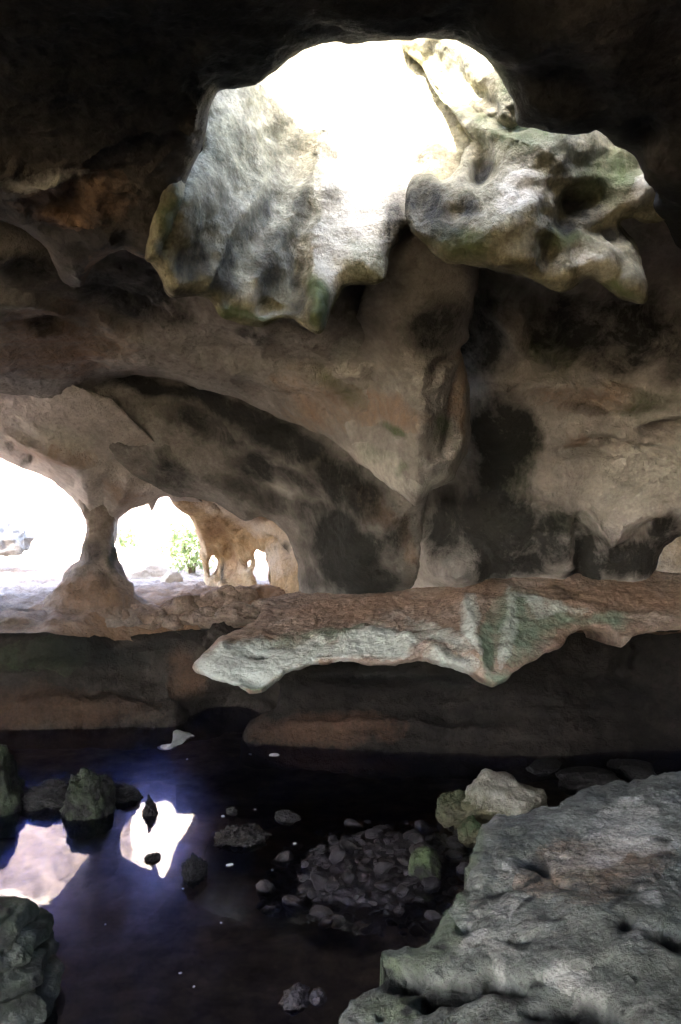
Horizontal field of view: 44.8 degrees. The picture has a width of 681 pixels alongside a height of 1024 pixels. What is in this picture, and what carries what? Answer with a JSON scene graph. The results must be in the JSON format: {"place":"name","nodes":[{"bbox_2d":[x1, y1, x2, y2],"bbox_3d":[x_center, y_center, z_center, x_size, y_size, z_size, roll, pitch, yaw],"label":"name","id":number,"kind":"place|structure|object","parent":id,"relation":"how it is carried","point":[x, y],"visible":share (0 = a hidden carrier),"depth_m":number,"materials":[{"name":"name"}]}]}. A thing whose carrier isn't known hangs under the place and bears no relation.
{"place":"outdoors","nodes":[
{"label":"outdoors","id":0,"kind":"place"},
{"bbox_2d":[0,385,201,543],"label":"arch wall","id":1,"kind":"structure","parent":0,"point":[66,438],"depth_m":15.66,"materials":[{"name":"stone"}]},
{"bbox_2d":[0,530,266,578],"bbox_3d":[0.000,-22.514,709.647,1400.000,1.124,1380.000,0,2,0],"label":"ground","id":2,"kind":"structure","parent":0,"point":[57,556],"depth_m":29.86,"materials":[{"name":"white"}]},
{"bbox_2d":[0,518,34,556],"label":"boulder","id":3,"kind":"object","parent":2,"relation":"on","point":[16,538],"visible":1,"depth_m":23.65,"materials":[{"name":"stone"}]},
{"bbox_2d":[0,458,115,550],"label":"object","id":4,"kind":"structure","parent":2,"relation":"on","point":[45,512],"depth_m":32.30,"materials":[{"name":"white"}]},
{"bbox_2d":[116,519,156,546],"bbox_3d":[-8.341,1.287,33.957,2.432,2.063,2.168,1,2,29],"label":"bush","id":5,"kind":"object","parent":2,"relation":"on","point":[123,542],"visible":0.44,"depth_m":33.82,"materials":[{"name":"green plant"}]},
{"bbox_2d":[123,561,169,578],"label":"boulder","id":6,"kind":"object","parent":2,"relation":"on","point":[145,570],"visible":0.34,"depth_m":22.25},
{"bbox_2d":[118,497,194,531],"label":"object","id":7,"kind":"structure","parent":2,"relation":"on","point":[165,509],"depth_m":42.47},
{"bbox_2d":[132,515,196,556],"bbox_3d":[-6.245,1.028,30.059,2.465,1.805,2.301,-2,3,-38],"label":"bush","id":8,"kind":"object","parent":2,"relation":"on","point":[155,537],"visible":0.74,"depth_m":29.86,"materials":[{"name":"green plant"}]},
{"bbox_2d":[160,569,182,582],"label":"boulder","id":9,"kind":"object","parent":2,"relation":"on","point":[171,575],"visible":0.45,"depth_m":20.54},
{"bbox_2d":[161,523,214,573],"bbox_3d":[-4.279,1.156,23.545,1.502,1.731,1.368,-1,2,-33],"label":"bush","id":10,"kind":"object","parent":2,"relation":"on","point":[185,551],"visible":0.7,"depth_m":23.41,"materials":[{"name":"green plant"}]},
{"bbox_2d":[0,612,279,749],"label":"bank","id":11,"kind":"structure","parent":0,"point":[139,691],"depth_m":15.42,"materials":[{"name":"stone"}]},
{"bbox_2d":[162,613,183,630],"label":"floor stone","id":12,"kind":"object","parent":11,"relation":"on","point":[172,621],"visible":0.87,"depth_m":16.51,"materials":[{"name":"stone"}]},
{"bbox_2d":[177,610,196,625],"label":"floor stone","id":13,"kind":"object","parent":11,"relation":"on","point":[186,618],"visible":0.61,"depth_m":16.52,"materials":[{"name":"stone"}]},
{"bbox_2d":[193,606,218,628],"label":"boulder","id":14,"kind":"object","parent":11,"relation":"on","point":[203,618],"visible":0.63,"depth_m":15.79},
{"bbox_2d":[213,602,259,627],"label":"boulder","id":15,"kind":"object","parent":11,"relation":"on","point":[235,614],"visible":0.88,"depth_m":15.44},
{"bbox_2d":[234,585,258,603],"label":"floor stone","id":16,"kind":"object","parent":11,"relation":"on","point":[248,595],"visible":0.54,"depth_m":16.87,"materials":[{"name":"stone"}]},
{"bbox_2d":[251,598,283,611],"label":"boulder","id":17,"kind":"object","parent":11,"relation":"on","point":[259,603],"visible":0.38,"depth_m":15.82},
{"bbox_2d":[0,221,403,497],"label":"ceiling","id":18,"kind":"structure","parent":0,"point":[120,313],"depth_m":11.18,"materials":[{"name":"brown stone"}]},
{"bbox_2d":[345,229,478,505],"bbox_3d":[1.004,-1.930,10.938,1.909,3.738,3.544,0,2,0],"label":"hanging rock","id":19,"kind":"object","parent":18,"relation":"hanging from","point":[409,432],"visible":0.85,"depth_m":10.14,"materials":[{"name":"brown stone"}]},
{"bbox_2d":[87,375,428,593],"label":"vault wall","id":20,"kind":"structure","parent":0,"point":[341,518],"depth_m":14.96,"materials":[{"name":"stone"}]},
{"bbox_2d":[0,732,627,1023],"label":"pool bed","id":21,"kind":"object","parent":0,"point":[245,961],"visible":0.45,"depth_m":9.89,"materials":[{"name":"liquid"}]},
{"bbox_2d":[0,744,24,838],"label":"rock","id":22,"kind":"object","parent":21,"relation":"on","point":[12,783],"visible":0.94,"depth_m":11.28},
{"bbox_2d":[0,896,64,1023],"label":"layered rock","id":23,"kind":"object","parent":21,"relation":"on","point":[32,968],"visible":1,"depth_m":7.00,"materials":[{"name":"stone"}]},
{"bbox_2d":[59,767,115,839],"bbox_3d":[-3.459,4.004,11.309,0.747,1.031,0.639,0,2,-11],"label":"rock stump","id":24,"kind":"object","parent":21,"relation":"on","point":[87,810],"visible":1,"depth_m":11.10,"materials":[{"name":"stone"}]},
{"bbox_2d":[453,768,547,847],"bbox_3d":[2.136,3.933,11.028,1.369,1.058,0.923,0,2,-9],"label":"boulder","id":25,"kind":"object","parent":21,"relation":"on","point":[490,794],"visible":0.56,"depth_m":10.74,"materials":[{"name":"stone"}]},
{"bbox_2d":[339,771,680,1023],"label":"rock slab","id":26,"kind":"object","parent":21,"relation":"on","point":[567,910],"visible":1,"depth_m":4.69,"materials":[{"name":"stone"}]},
{"bbox_2d":[0,0,680,286],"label":"cave ceiling","id":27,"kind":"structure","parent":0,"point":[105,105],"depth_m":6.11,"materials":[{"name":"stone"}]},
{"bbox_2d":[145,40,471,333],"bbox_3d":[0.003,-4.824,9.436,5.039,5.896,2.377,-1,2,-29],"label":"rock curtain","id":28,"kind":"object","parent":27,"relation":"hanging from","point":[287,199],"visible":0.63,"depth_m":8.81,"materials":[{"name":"stone"}]},
{"bbox_2d":[405,75,663,303],"bbox_3d":[2.288,-4.421,8.737,3.676,4.708,2.659,1,2,19],"label":"lobed rock","id":29,"kind":"object","parent":27,"relation":"attached to","point":[550,211],"visible":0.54,"depth_m":8.07,"materials":[{"name":"stone"}]},
{"bbox_2d":[400,38,516,127],"bbox_3d":[1.345,-4.874,9.090,0.659,2.025,2.390,-1,2,-33],"label":"skylight shoulder","id":30,"kind":"object","parent":29,"relation":"attached to","point":[454,70],"visible":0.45,"depth_m":8.74},
{"bbox_2d":[0,563,680,640],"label":"cave floor","id":31,"kind":"structure","parent":0,"point":[21,607],"depth_m":17.61,"materials":[{"name":"stone"}]},
{"bbox_2d":[40,499,160,627],"bbox_3d":[-4.995,0.932,16.854,2.771,2.672,2.416,2,3,37],"label":"rock pillar","id":32,"kind":"object","parent":31,"relation":"on","point":[95,579],"visible":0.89,"depth_m":16.74,"materials":[{"name":"stone"}]},
{"bbox_2d":[122,609,129,620],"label":"floor stone","id":33,"kind":"object","parent":31,"relation":"on","point":[125,613],"visible":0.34,"depth_m":16.41,"materials":[{"name":"stone"}]},
{"bbox_2d":[139,603,158,609],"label":"floor stone","id":34,"kind":"object","parent":31,"relation":"on","point":[147,606],"visible":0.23,"depth_m":16.85,"materials":[{"name":"stone"}]},
{"bbox_2d":[137,610,164,629],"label":"floor stone","id":35,"kind":"object","parent":31,"relation":"on","point":[152,619],"visible":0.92,"depth_m":16.43,"materials":[{"name":"stone"}]},
{"bbox_2d":[148,605,166,615],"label":"floor stone","id":36,"kind":"object","parent":31,"relation":"on","point":[154,608],"visible":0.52,"depth_m":16.67,"materials":[{"name":"stone"}]},
{"bbox_2d":[166,594,198,614],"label":"floor stone","id":37,"kind":"object","parent":31,"relation":"on","point":[180,604],"visible":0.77,"depth_m":16.61,"materials":[{"name":"stone"}]},
{"bbox_2d":[193,594,203,607],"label":"floor stone","id":38,"kind":"object","parent":31,"relation":"on","point":[198,601],"visible":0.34,"depth_m":16.79,"materials":[{"name":"stone"}]},
{"bbox_2d":[200,590,212,606],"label":"floor stone","id":39,"kind":"object","parent":31,"relation":"on","point":[207,596],"visible":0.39,"depth_m":16.80,"materials":[{"name":"stone"}]},
{"bbox_2d":[209,585,240,607],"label":"floor stone","id":40,"kind":"object","parent":31,"relation":"on","point":[224,595],"visible":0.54,"depth_m":16.76,"materials":[{"name":"stone"}]},
{"bbox_2d":[170,499,298,593],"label":"pierced wall","id":41,"kind":"structure","parent":31,"relation":"on","point":[230,542],"depth_m":18.76,"materials":[{"name":"beige stone"}]},
{"bbox_2d":[655,536,680,572],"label":"rock wall","id":42,"kind":"structure","parent":31,"relation":"on","point":[669,560],"depth_m":19.66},
{"bbox_2d":[265,830,455,937],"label":"gravel","id":43,"kind":"structure","parent":0,"point":[343,899],"depth_m":9.22,"materials":[{"name":"gravel"}]},
{"bbox_2d":[256,879,274,897],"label":"rubble stone","id":44,"kind":"object","parent":43,"relation":"on","point":[265,887],"visible":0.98,"depth_m":9.15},
{"bbox_2d":[273,895,282,901],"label":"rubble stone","id":45,"kind":"object","parent":43,"relation":"on","point":[277,898],"visible":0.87,"depth_m":9.01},
{"bbox_2d":[273,851,294,867],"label":"rubble stone","id":46,"kind":"object","parent":43,"relation":"on","point":[283,859],"visible":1,"depth_m":9.88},
{"bbox_2d":[282,895,301,912],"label":"rubble stone","id":47,"kind":"object","parent":43,"relation":"on","point":[291,903],"visible":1,"depth_m":8.84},
{"bbox_2d":[299,873,309,881],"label":"rubble stone","id":48,"kind":"object","parent":43,"relation":"on","point":[303,877],"visible":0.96,"depth_m":9.32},
{"bbox_2d":[301,860,308,867],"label":"rubble stone","id":49,"kind":"object","parent":43,"relation":"on","point":[304,863],"visible":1,"depth_m":9.67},
{"bbox_2d":[307,890,316,898],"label":"rubble stone","id":50,"kind":"object","parent":43,"relation":"on","point":[311,894],"visible":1,"depth_m":8.99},
{"bbox_2d":[311,897,321,903],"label":"rubble stone","id":51,"kind":"object","parent":43,"relation":"on","point":[317,900],"visible":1,"depth_m":8.90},
{"bbox_2d":[310,872,328,890],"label":"rubble stone","id":52,"kind":"object","parent":43,"relation":"on","point":[319,880],"visible":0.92,"depth_m":9.12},
{"bbox_2d":[310,905,332,920],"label":"rubble stone","id":53,"kind":"object","parent":43,"relation":"on","point":[318,912],"visible":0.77,"depth_m":8.62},
{"bbox_2d":[325,880,338,891],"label":"rubble stone","id":54,"kind":"object","parent":43,"relation":"on","point":[330,885],"visible":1,"depth_m":9.05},
{"bbox_2d":[328,837,338,844],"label":"rubble stone","id":55,"kind":"object","parent":43,"relation":"on","point":[333,840],"visible":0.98,"depth_m":10.28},
{"bbox_2d":[330,915,344,928],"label":"rubble stone","id":56,"kind":"object","parent":43,"relation":"on","point":[338,922],"visible":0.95,"depth_m":8.52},
{"bbox_2d":[329,846,346,864],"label":"rubble stone","id":57,"kind":"object","parent":43,"relation":"on","point":[338,854],"visible":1,"depth_m":9.76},
{"bbox_2d":[339,838,357,851],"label":"rubble stone","id":58,"kind":"object","parent":43,"relation":"on","point":[346,845],"visible":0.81,"depth_m":10.15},
{"bbox_2d":[345,915,353,923],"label":"rubble stone","id":59,"kind":"object","parent":43,"relation":"on","point":[349,919],"visible":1,"depth_m":8.58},
{"bbox_2d":[342,871,357,884],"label":"rubble stone","id":60,"kind":"object","parent":43,"relation":"on","point":[349,878],"visible":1,"depth_m":9.21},
{"bbox_2d":[344,818,362,832],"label":"rubble stone","id":61,"kind":"object","parent":43,"relation":"on","point":[351,825],"visible":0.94,"depth_m":10.86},
{"bbox_2d":[354,919,370,927],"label":"rubble stone","id":62,"kind":"object","parent":43,"relation":"on","point":[364,923],"visible":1,"depth_m":8.47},
{"bbox_2d":[357,871,368,881],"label":"rubble stone","id":63,"kind":"object","parent":43,"relation":"on","point":[362,876],"visible":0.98,"depth_m":9.31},
{"bbox_2d":[357,864,371,873],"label":"rubble stone","id":64,"kind":"object","parent":43,"relation":"on","point":[365,868],"visible":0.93,"depth_m":9.51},
{"bbox_2d":[361,857,370,863],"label":"rubble stone","id":65,"kind":"object","parent":43,"relation":"on","point":[365,860],"visible":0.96,"depth_m":9.71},
{"bbox_2d":[363,820,372,828],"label":"rubble stone","id":66,"kind":"object","parent":43,"relation":"on","point":[368,824],"visible":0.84,"depth_m":10.95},
{"bbox_2d":[367,850,375,857],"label":"rubble stone","id":67,"kind":"object","parent":43,"relation":"on","point":[370,853],"visible":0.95,"depth_m":9.91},
{"bbox_2d":[365,828,383,838],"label":"rubble stone","id":68,"kind":"object","parent":43,"relation":"on","point":[372,833],"visible":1,"depth_m":10.47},
{"bbox_2d":[372,846,381,851],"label":"rubble stone","id":69,"kind":"object","parent":43,"relation":"on","point":[377,848],"visible":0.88,"depth_m":10.05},
{"bbox_2d":[373,825,388,834],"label":"rubble stone","id":70,"kind":"object","parent":43,"relation":"on","point":[384,829],"visible":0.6,"depth_m":10.62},
{"bbox_2d":[374,881,390,890],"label":"rubble stone","id":71,"kind":"object","parent":43,"relation":"on","point":[382,885],"visible":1,"depth_m":9.10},
{"bbox_2d":[374,860,393,873],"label":"rubble stone","id":72,"kind":"object","parent":43,"relation":"on","point":[381,866],"visible":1,"depth_m":9.51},
{"bbox_2d":[393,906,404,916],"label":"rubble stone","id":73,"kind":"object","parent":43,"relation":"on","point":[398,911],"visible":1,"depth_m":8.67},
{"bbox_2d":[396,884,408,897],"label":"rubble stone","id":74,"kind":"object","parent":43,"relation":"on","point":[402,889],"visible":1,"depth_m":9.01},
{"bbox_2d":[398,855,409,865],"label":"rubble stone","id":75,"kind":"object","parent":43,"relation":"on","point":[403,859],"visible":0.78,"depth_m":9.70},
{"bbox_2d":[398,820,409,828],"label":"rubble stone","id":76,"kind":"object","parent":43,"relation":"on","point":[404,824],"visible":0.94,"depth_m":10.94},
{"bbox_2d":[399,879,415,885],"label":"rubble stone","id":77,"kind":"object","parent":43,"relation":"on","point":[408,882],"visible":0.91,"depth_m":9.16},
{"bbox_2d":[403,829,419,839],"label":"rubble stone","id":78,"kind":"object","parent":43,"relation":"on","point":[406,834],"visible":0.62,"depth_m":10.46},
{"bbox_2d":[408,832,424,843],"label":"rubble stone","id":79,"kind":"object","parent":43,"relation":"on","point":[415,837],"visible":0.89,"depth_m":10.24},
{"bbox_2d":[409,842,425,853],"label":"rubble stone","id":80,"kind":"object","parent":43,"relation":"on","point":[413,847],"visible":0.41,"depth_m":10.10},
{"bbox_2d":[414,896,423,902],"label":"rubble stone","id":81,"kind":"object","parent":43,"relation":"on","point":[418,899],"visible":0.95,"depth_m":8.92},
{"bbox_2d":[414,820,433,833],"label":"rubble stone","id":82,"kind":"object","parent":43,"relation":"on","point":[422,826],"visible":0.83,"depth_m":10.80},
{"bbox_2d":[408,845,441,880],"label":"boulder","id":83,"kind":"object","parent":43,"relation":"on","point":[424,861],"visible":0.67,"depth_m":9.41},
{"bbox_2d":[421,877,440,892],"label":"rubble stone","id":84,"kind":"object","parent":43,"relation":"on","point":[433,883],"visible":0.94,"depth_m":9.24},
{"bbox_2d":[440,835,458,842],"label":"rubble stone","id":85,"kind":"object","parent":43,"relation":"on","point":[452,838],"visible":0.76,"depth_m":10.44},
{"bbox_2d":[442,849,462,860],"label":"rubble stone","id":86,"kind":"object","parent":43,"relation":"on","point":[450,854],"visible":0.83,"depth_m":9.97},
{"bbox_2d":[448,886,460,896],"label":"rubble stone","id":87,"kind":"object","parent":43,"relation":"on","point":[454,890],"visible":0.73,"depth_m":9.14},
{"bbox_2d":[449,859,460,866],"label":"rubble stone","id":88,"kind":"object","parent":43,"relation":"on","point":[454,863],"visible":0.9,"depth_m":9.84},
{"bbox_2d":[446,840,467,854],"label":"rubble stone","id":89,"kind":"object","parent":43,"relation":"on","point":[458,846],"visible":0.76,"depth_m":10.22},
{"bbox_2d":[456,862,468,880],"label":"rubble stone","id":90,"kind":"object","parent":43,"relation":"on","point":[460,869],"visible":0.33,"depth_m":9.56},
{"bbox_2d":[175,627,680,782],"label":"under ledge wall","id":91,"kind":"structure","parent":0,"point":[577,699],"depth_m":14.26,"materials":[{"name":"stone"}]},
{"bbox_2d":[192,571,680,693],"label":"rock ledge","id":92,"kind":"object","parent":91,"relation":"attached to","point":[492,632],"visible":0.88,"depth_m":12.62,"materials":[{"name":"stone"}]},
{"bbox_2d":[202,622,232,650],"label":"boulder","id":93,"kind":"object","parent":92,"relation":"on","point":[213,634],"visible":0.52,"depth_m":13.83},
{"bbox_2d":[412,218,680,587],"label":"cave wall","id":94,"kind":"structure","parent":0,"point":[570,464],"depth_m":12.74,"materials":[{"name":"stone"}]},
{"label":"water","id":95,"kind":"structure","parent":0,"visible":0},
{"bbox_2d":[20,778,68,822],"bbox_3d":[-4.069,4.066,11.638,1.008,0.584,0.584,0,2,-6],"label":"rock","id":96,"kind":"object","parent":95,"relation":"on","point":[44,799],"visible":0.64,"depth_m":11.44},
{"bbox_2d":[114,782,142,809],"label":"rock","id":97,"kind":"object","parent":95,"relation":"on","point":[127,795],"visible":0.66,"depth_m":11.70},
{"bbox_2d":[142,794,157,820],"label":"rock","id":98,"kind":"object","parent":95,"relation":"on","point":[149,811],"visible":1,"depth_m":11.21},
{"bbox_2d":[144,852,160,862],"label":"rock","id":99,"kind":"object","parent":95,"relation":"on","point":[153,857],"visible":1,"depth_m":9.87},
{"bbox_2d":[157,730,193,749],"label":"flat stone","id":100,"kind":"object","parent":95,"relation":"on","point":[180,737],"visible":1,"depth_m":14.39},
{"bbox_2d":[181,852,207,888],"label":"rock","id":101,"kind":"object","parent":95,"relation":"on","point":[194,870],"visible":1,"depth_m":9.38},
{"bbox_2d":[226,806,236,815],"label":"rock","id":102,"kind":"object","parent":95,"relation":"on","point":[231,811],"visible":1,"depth_m":11.23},
{"bbox_2d":[213,823,271,851],"bbox_3d":[-1.244,4.139,10.489,0.744,0.239,0.617,0,2,-6],"label":"rock","id":103,"kind":"object","parent":95,"relation":"on","point":[249,837],"visible":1,"depth_m":10.34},
{"bbox_2d":[256,899,266,909],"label":"rubble stone","id":104,"kind":"object","parent":95,"relation":"in","point":[261,904],"visible":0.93,"depth_m":8.89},
{"bbox_2d":[260,905,275,915],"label":"rubble stone","id":105,"kind":"object","parent":95,"relation":"on","point":[266,910],"visible":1,"depth_m":8.74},
{"bbox_2d":[274,809,300,825],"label":"rock","id":106,"kind":"object","parent":95,"relation":"on","point":[287,817],"visible":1,"depth_m":10.99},
{"bbox_2d":[278,983,310,1015],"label":"rock","id":107,"kind":"object","parent":95,"relation":"on","point":[294,1001],"visible":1,"depth_m":7.10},
{"bbox_2d":[290,843,300,850],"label":"rubble stone","id":108,"kind":"object","parent":95,"relation":"in","point":[295,847],"visible":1,"depth_m":10.29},
{"bbox_2d":[309,987,326,1005],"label":"rock","id":109,"kind":"object","parent":95,"relation":"on","point":[317,996],"visible":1,"depth_m":7.16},
{"bbox_2d":[318,915,332,928],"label":"rubble stone","id":110,"kind":"object","parent":95,"relation":"on","point":[325,922],"visible":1,"depth_m":8.47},
{"bbox_2d":[408,922,424,936],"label":"rubble stone","id":111,"kind":"object","parent":95,"relation":"on","point":[415,929],"visible":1,"depth_m":8.36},
{"bbox_2d":[421,921,437,932],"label":"rubble stone","id":112,"kind":"object","parent":95,"relation":"on","point":[428,927],"visible":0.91,"depth_m":8.43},
{"bbox_2d":[424,910,441,925],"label":"rubble stone","id":113,"kind":"object","parent":95,"relation":"on","point":[433,916],"visible":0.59,"depth_m":8.56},
{"bbox_2d":[435,788,466,827],"bbox_3d":[1.551,3.938,11.011,0.514,0.490,0.570,1,2,24],"label":"boulder","id":114,"kind":"object","parent":95,"relation":"on","point":[450,812],"visible":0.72,"depth_m":10.82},
{"bbox_2d":[457,815,480,847],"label":"boulder","id":115,"kind":"object","parent":95,"relation":"on","point":[468,828],"visible":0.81,"depth_m":10.32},
{"bbox_2d":[526,757,561,775],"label":"rock","id":116,"kind":"object","parent":95,"relation":"on","point":[546,766],"visible":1,"depth_m":12.91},
{"bbox_2d":[556,766,620,795],"bbox_3d":[3.758,4.056,12.412,1.042,0.396,0.726,0,2,0],"label":"rock","id":117,"kind":"object","parent":95,"relation":"on","point":[573,781],"visible":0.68,"depth_m":12.24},
{"bbox_2d":[606,758,656,782],"bbox_3d":[4.558,4.027,12.888,0.594,0.315,0.938,0,2,-5],"label":"rock","id":118,"kind":"object","parent":95,"relation":"on","point":[628,770],"visible":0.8,"depth_m":12.70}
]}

